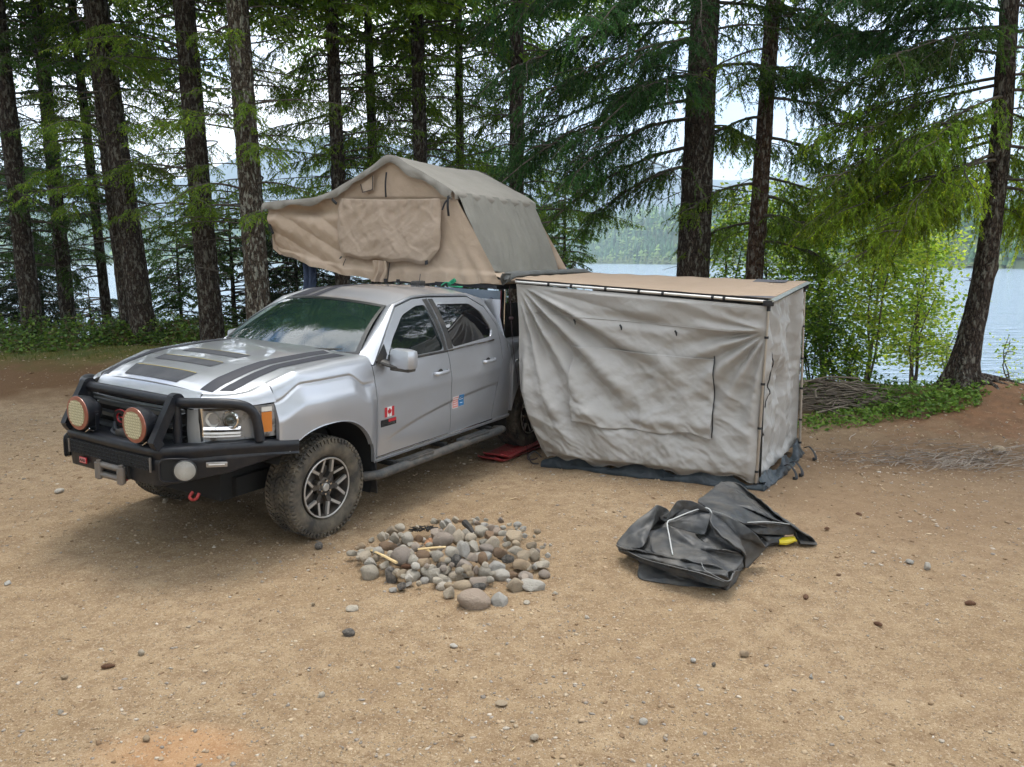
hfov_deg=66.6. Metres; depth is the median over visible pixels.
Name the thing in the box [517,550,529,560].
stone
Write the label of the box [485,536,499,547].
stone
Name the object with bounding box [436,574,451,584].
stone
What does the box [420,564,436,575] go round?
stone
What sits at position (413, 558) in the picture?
stone
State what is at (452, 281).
tie strap
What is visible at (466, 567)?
stone
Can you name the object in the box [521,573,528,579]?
stone
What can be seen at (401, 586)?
stone
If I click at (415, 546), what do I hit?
stone
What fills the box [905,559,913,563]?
stone
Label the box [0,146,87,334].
young fir
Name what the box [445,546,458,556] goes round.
stone
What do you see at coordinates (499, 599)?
stone
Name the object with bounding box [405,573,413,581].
stone
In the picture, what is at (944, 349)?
sapling
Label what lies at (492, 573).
stone
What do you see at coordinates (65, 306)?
conifer
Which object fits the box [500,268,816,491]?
awning room
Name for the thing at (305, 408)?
pickup truck
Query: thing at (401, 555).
stone
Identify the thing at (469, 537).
stone
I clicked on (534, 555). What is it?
stone
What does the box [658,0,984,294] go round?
conifer
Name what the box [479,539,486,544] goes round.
stone
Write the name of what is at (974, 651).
ground
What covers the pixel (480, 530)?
stone
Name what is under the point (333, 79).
conifer
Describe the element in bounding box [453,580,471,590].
stone
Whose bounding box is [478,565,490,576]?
stone
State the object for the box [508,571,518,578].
stone
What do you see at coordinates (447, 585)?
stone
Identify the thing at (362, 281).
young fir
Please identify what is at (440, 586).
stone
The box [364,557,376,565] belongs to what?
stone
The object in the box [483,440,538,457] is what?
traction board
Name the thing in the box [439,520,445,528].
stone
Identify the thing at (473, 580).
stone
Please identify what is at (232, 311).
young fir
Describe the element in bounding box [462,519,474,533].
charred log
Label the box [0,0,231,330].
conifer
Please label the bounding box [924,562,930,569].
stone
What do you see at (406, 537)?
stone
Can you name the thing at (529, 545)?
stone
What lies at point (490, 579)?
stone
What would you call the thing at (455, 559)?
stone
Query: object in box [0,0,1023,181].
sky
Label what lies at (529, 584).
stone
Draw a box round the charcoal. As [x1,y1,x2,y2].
[408,525,437,531]
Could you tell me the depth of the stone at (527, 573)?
5.06 m
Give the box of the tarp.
[616,481,816,589]
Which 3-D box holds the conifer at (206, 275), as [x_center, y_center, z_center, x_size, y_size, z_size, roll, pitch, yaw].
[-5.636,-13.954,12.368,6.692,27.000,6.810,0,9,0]
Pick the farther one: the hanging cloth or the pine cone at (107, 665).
the hanging cloth
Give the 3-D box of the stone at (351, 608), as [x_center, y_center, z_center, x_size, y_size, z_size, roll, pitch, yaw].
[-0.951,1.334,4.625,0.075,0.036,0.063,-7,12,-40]
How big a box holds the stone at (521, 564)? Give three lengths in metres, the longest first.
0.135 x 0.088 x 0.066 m
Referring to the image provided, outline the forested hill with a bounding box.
[1,216,1023,268]
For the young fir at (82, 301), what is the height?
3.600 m
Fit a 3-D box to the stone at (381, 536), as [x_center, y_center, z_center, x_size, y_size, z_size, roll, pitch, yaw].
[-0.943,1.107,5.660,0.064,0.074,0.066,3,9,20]
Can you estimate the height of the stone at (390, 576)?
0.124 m
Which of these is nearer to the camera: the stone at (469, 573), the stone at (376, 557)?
the stone at (469, 573)
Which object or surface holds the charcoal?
on the ground at (974, 651)
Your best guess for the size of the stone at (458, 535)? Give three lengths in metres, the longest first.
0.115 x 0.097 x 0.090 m
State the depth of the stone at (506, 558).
5.20 m
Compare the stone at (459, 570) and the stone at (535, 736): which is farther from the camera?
the stone at (459, 570)
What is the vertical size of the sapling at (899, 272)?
4.269 m
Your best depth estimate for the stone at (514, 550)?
5.28 m
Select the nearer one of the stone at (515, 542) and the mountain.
the stone at (515, 542)
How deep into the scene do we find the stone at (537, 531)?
5.77 m
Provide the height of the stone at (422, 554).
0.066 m
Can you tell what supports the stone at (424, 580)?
on the ground at (974, 651)
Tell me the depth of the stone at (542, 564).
5.21 m
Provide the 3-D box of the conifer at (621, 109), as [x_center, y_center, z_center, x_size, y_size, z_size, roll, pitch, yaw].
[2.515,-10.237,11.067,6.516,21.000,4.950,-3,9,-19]
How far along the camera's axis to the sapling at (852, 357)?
10.90 m
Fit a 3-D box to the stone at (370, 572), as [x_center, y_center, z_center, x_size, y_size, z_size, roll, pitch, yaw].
[-0.942,1.256,5.154,0.130,0.114,0.113,7,2,13]
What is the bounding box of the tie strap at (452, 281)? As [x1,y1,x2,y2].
[441,278,462,287]
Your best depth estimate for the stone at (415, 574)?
5.08 m
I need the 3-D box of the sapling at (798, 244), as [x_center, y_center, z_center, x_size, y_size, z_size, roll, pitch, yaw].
[5.262,-1.853,13.182,2.305,3.783,2.702,0,9,0]
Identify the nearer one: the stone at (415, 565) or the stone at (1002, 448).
the stone at (415, 565)
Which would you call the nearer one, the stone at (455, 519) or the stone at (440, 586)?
the stone at (440, 586)
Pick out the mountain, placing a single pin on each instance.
(230, 171)
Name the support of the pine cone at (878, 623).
on the ground at (974, 651)
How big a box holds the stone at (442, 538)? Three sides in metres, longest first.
0.155 x 0.134 x 0.117 m
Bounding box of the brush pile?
[798,376,907,416]
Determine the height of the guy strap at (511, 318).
1.814 m
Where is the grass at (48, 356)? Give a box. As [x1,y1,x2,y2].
[0,336,180,360]
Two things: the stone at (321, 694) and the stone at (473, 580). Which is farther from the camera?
the stone at (473, 580)
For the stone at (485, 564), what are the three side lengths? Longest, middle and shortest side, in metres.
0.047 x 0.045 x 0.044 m
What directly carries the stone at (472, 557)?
on the stone at (462, 561)
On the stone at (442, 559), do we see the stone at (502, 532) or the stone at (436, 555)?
the stone at (436, 555)
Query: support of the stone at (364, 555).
on the ground at (974, 651)
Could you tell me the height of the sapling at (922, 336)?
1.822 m
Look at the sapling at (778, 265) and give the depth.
13.69 m
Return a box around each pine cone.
[101,663,115,668]
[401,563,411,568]
[873,621,882,626]
[964,600,975,605]
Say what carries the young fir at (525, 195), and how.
on the ground at (974, 651)
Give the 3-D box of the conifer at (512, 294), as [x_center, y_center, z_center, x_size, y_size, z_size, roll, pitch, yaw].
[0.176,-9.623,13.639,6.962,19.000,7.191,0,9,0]
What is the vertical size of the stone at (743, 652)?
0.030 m
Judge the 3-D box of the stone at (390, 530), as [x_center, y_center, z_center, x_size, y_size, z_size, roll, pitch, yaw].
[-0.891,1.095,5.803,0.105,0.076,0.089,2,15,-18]
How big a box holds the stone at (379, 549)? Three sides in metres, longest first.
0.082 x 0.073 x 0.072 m
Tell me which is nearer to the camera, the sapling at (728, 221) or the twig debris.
the twig debris
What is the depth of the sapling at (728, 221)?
13.69 m
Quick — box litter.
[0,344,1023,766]
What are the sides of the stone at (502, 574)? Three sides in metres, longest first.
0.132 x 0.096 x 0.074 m
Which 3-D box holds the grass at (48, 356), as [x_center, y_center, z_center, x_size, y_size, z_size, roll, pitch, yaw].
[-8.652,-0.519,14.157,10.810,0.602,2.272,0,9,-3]
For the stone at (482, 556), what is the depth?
5.15 m
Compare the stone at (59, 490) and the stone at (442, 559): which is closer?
the stone at (442, 559)
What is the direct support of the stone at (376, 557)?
on the stone at (369, 560)
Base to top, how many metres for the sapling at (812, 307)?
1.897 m
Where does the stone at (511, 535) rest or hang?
on the stone
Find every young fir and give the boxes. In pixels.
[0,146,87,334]
[0,251,99,340]
[42,288,118,327]
[142,207,227,330]
[158,187,293,328]
[218,220,360,321]
[239,169,350,293]
[350,276,452,287]
[430,145,562,302]
[534,162,601,288]
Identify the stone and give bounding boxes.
[54,488,63,493]
[138,649,144,655]
[142,734,149,741]
[315,542,322,549]
[318,691,324,697]
[342,628,354,636]
[346,550,356,555]
[346,605,357,611]
[358,542,365,548]
[359,551,371,563]
[360,564,378,579]
[364,547,373,552]
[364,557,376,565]
[368,537,374,542]
[372,546,383,556]
[372,554,379,561]
[377,531,385,541]
[379,541,397,550]
[379,561,388,569]
[385,565,397,583]
[386,526,398,535]
[389,532,398,543]
[389,587,396,591]
[390,546,410,566]
[394,523,404,531]
[394,569,406,577]
[397,582,405,589]
[401,531,413,545]
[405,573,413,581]
[406,569,419,581]
[407,554,418,563]
[411,542,419,551]
[411,562,419,569]
[414,534,422,542]
[415,550,429,557]
[417,558,430,566]
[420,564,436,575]
[420,577,428,583]
[425,542,432,546]
[426,568,442,582]
[431,528,439,536]
[431,550,443,561]
[432,531,453,548]
[432,577,442,583]
[435,581,445,590]
[436,561,447,567]
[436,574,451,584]
[438,555,448,561]
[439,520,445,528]
[439,565,446,571]
[439,566,451,574]
[443,518,451,526]
[443,586,454,598]
[444,523,455,533]
[444,557,450,563]
[444,582,452,588]
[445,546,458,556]
[448,571,463,580]
[450,554,461,566]
[450,643,457,647]
[451,516,458,523]
[452,529,464,545]
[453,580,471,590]
[455,558,472,567]
[455,567,463,574]
[456,541,469,557]
[457,588,490,609]
[461,564,471,572]
[462,529,469,535]
[464,533,476,541]
[466,571,473,576]
[467,540,478,552]
[467,552,477,561]
[469,577,488,586]
[472,565,478,574]
[473,583,485,589]
[475,525,488,537]
[478,551,487,564]
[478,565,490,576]
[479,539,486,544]
[479,543,493,552]
[482,561,488,567]
[484,531,493,538]
[484,551,491,560]
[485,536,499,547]
[486,576,494,583]
[487,524,494,530]
[489,561,505,570]
[489,571,496,576]
[491,592,507,606]
[493,527,500,535]
[493,547,506,558]
[493,568,509,580]
[495,700,507,705]
[498,530,506,535]
[501,554,513,562]
[502,541,510,546]
[506,530,522,542]
[506,578,523,592]
[507,546,522,555]
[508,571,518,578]
[511,540,519,546]
[512,559,530,569]
[513,521,521,527]
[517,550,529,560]
[518,571,532,579]
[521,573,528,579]
[522,578,545,590]
[526,542,536,548]
[529,548,539,561]
[530,733,538,740]
[534,529,540,534]
[535,560,549,568]
[538,569,550,578]
[639,718,647,724]
[739,650,748,655]
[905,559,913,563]
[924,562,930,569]
[992,445,1004,452]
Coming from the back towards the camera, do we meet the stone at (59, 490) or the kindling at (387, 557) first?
the stone at (59, 490)
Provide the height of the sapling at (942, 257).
3.435 m
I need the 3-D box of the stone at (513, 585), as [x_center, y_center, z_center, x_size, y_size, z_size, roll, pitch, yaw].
[0.021,1.275,4.937,0.118,0.095,0.081,-2,9,-13]
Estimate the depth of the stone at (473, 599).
4.64 m
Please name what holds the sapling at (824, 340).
on the ground at (974, 651)
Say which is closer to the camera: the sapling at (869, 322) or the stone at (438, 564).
the stone at (438, 564)
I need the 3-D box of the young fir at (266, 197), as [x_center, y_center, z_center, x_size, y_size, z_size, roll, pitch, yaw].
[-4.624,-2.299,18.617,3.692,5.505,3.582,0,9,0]
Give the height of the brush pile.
0.452 m
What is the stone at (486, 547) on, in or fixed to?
on the stone
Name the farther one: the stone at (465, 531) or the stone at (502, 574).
the stone at (465, 531)
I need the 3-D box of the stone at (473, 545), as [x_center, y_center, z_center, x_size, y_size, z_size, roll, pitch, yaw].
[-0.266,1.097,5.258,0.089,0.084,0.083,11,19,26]
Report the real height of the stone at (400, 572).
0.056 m
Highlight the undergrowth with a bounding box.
[0,306,241,353]
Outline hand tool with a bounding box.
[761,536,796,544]
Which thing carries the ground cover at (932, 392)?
on the ground at (974, 651)
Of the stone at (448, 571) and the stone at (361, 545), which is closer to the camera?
the stone at (448, 571)
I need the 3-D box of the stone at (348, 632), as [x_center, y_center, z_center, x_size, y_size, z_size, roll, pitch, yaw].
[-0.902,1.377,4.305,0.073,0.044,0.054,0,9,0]
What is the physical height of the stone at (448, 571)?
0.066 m
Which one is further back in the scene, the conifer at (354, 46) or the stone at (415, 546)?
the conifer at (354, 46)
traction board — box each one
[478,444,540,461]
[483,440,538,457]
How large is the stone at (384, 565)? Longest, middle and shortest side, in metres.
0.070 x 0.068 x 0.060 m
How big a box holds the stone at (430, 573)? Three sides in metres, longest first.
0.116 x 0.112 x 0.108 m
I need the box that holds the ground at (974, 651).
[0,339,1023,766]
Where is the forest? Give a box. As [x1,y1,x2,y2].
[0,195,1023,268]
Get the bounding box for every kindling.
[370,550,397,563]
[418,546,445,549]
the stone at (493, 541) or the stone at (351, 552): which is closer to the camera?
the stone at (493, 541)
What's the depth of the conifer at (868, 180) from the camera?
9.81 m
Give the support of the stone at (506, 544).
on the ground at (974, 651)
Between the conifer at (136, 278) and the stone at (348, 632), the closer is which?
the stone at (348, 632)
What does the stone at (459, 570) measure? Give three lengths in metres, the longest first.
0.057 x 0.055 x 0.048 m
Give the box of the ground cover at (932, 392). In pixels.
[797,360,1023,431]
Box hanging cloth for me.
[303,263,316,289]
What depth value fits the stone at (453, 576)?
5.06 m
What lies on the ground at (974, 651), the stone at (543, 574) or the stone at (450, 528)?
the stone at (543, 574)
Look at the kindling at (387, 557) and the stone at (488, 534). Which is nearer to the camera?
the kindling at (387, 557)
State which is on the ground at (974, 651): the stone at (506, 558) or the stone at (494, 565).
the stone at (494, 565)
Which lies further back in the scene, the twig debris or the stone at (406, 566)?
the twig debris
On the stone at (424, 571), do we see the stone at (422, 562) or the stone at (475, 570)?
the stone at (422, 562)
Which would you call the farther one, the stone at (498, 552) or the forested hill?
the forested hill
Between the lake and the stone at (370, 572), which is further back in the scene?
the lake
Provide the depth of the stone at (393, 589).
4.88 m
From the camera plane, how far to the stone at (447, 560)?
5.13 m
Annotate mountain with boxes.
[0,133,1023,227]
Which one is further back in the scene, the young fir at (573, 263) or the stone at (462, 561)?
the young fir at (573, 263)
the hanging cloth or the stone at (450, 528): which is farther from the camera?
the hanging cloth
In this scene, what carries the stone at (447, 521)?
on the ground at (974, 651)
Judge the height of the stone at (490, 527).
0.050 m
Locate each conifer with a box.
[0,0,169,338]
[0,0,203,338]
[0,0,221,339]
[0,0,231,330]
[19,0,304,342]
[38,0,378,340]
[121,0,414,319]
[143,0,502,284]
[168,0,533,283]
[205,0,603,285]
[292,0,640,288]
[375,0,689,302]
[455,0,875,277]
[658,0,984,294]
[781,0,1023,391]
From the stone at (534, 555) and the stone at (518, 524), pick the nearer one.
the stone at (534, 555)
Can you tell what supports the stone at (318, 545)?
on the ground at (974, 651)
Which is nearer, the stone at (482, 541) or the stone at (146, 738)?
the stone at (146, 738)
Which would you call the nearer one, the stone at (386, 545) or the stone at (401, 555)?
the stone at (401, 555)
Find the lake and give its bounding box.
[0,264,1023,385]
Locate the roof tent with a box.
[261,154,565,285]
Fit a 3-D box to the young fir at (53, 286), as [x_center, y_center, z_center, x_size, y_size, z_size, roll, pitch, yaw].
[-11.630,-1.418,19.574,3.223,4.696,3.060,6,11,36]
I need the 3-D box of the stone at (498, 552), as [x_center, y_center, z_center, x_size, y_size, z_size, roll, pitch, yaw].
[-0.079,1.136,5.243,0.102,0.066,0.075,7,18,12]
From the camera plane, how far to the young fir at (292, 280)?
15.89 m
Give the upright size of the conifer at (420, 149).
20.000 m
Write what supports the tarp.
on the ground at (974, 651)
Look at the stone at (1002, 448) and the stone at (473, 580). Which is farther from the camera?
the stone at (1002, 448)
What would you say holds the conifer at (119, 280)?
on the ground at (974, 651)
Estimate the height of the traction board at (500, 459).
0.072 m
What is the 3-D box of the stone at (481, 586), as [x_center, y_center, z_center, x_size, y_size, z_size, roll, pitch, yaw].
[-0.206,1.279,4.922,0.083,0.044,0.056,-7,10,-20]
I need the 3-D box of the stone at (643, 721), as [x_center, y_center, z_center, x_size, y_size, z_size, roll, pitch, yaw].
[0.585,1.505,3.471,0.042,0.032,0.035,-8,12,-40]
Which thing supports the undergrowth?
on the ground at (974, 651)
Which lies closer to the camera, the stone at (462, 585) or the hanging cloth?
the stone at (462, 585)
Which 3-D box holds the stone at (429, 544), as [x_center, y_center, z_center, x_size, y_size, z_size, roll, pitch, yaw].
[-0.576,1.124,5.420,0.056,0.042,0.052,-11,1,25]
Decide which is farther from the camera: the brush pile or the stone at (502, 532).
the brush pile
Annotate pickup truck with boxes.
[61,274,568,538]
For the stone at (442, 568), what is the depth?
5.04 m
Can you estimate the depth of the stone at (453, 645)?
4.16 m
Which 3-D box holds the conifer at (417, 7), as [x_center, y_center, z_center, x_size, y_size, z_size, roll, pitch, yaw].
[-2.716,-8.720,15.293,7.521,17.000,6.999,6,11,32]
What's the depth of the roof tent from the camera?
8.74 m
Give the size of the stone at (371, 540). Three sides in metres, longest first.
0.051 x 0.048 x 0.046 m
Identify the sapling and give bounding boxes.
[709,176,792,280]
[722,166,841,342]
[763,160,897,375]
[790,270,866,391]
[800,299,876,387]
[806,210,948,382]
[808,324,893,386]
[818,125,977,382]
[850,217,992,383]
[862,264,962,384]
[911,325,959,374]
[986,330,1023,379]
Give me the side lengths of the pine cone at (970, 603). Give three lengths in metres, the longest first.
0.073 x 0.046 x 0.046 m
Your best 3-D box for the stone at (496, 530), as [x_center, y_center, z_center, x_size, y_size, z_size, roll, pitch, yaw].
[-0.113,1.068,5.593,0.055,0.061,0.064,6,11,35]
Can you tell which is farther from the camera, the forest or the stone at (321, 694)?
the forest
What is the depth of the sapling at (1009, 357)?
11.76 m
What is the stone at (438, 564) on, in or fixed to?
on the ground at (974, 651)
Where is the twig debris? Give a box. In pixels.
[810,434,1023,473]
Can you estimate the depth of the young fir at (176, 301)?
17.44 m
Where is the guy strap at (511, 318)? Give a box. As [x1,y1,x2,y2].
[509,285,537,459]
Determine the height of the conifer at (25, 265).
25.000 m
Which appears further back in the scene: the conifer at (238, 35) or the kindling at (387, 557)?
the conifer at (238, 35)
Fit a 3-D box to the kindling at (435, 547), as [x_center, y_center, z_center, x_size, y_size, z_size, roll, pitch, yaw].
[-0.542,1.117,5.282,0.191,0.026,0.020,0,9,-3]
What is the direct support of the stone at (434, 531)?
on the stone
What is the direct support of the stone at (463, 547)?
on the stone at (472, 557)
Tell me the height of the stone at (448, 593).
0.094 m
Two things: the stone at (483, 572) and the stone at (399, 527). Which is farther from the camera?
the stone at (399, 527)
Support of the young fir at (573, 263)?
on the ground at (974, 651)
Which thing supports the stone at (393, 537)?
on the stone
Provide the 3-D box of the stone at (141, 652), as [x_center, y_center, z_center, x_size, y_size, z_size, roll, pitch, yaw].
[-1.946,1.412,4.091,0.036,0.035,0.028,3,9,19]
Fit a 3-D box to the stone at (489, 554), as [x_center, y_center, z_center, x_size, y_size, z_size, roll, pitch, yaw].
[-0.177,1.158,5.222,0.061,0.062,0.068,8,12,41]
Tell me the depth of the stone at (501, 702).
3.62 m
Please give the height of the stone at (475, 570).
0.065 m
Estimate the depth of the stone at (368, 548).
5.37 m
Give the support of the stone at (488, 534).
on the stone
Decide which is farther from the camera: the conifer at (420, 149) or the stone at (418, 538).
the conifer at (420, 149)
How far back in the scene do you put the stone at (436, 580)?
4.93 m

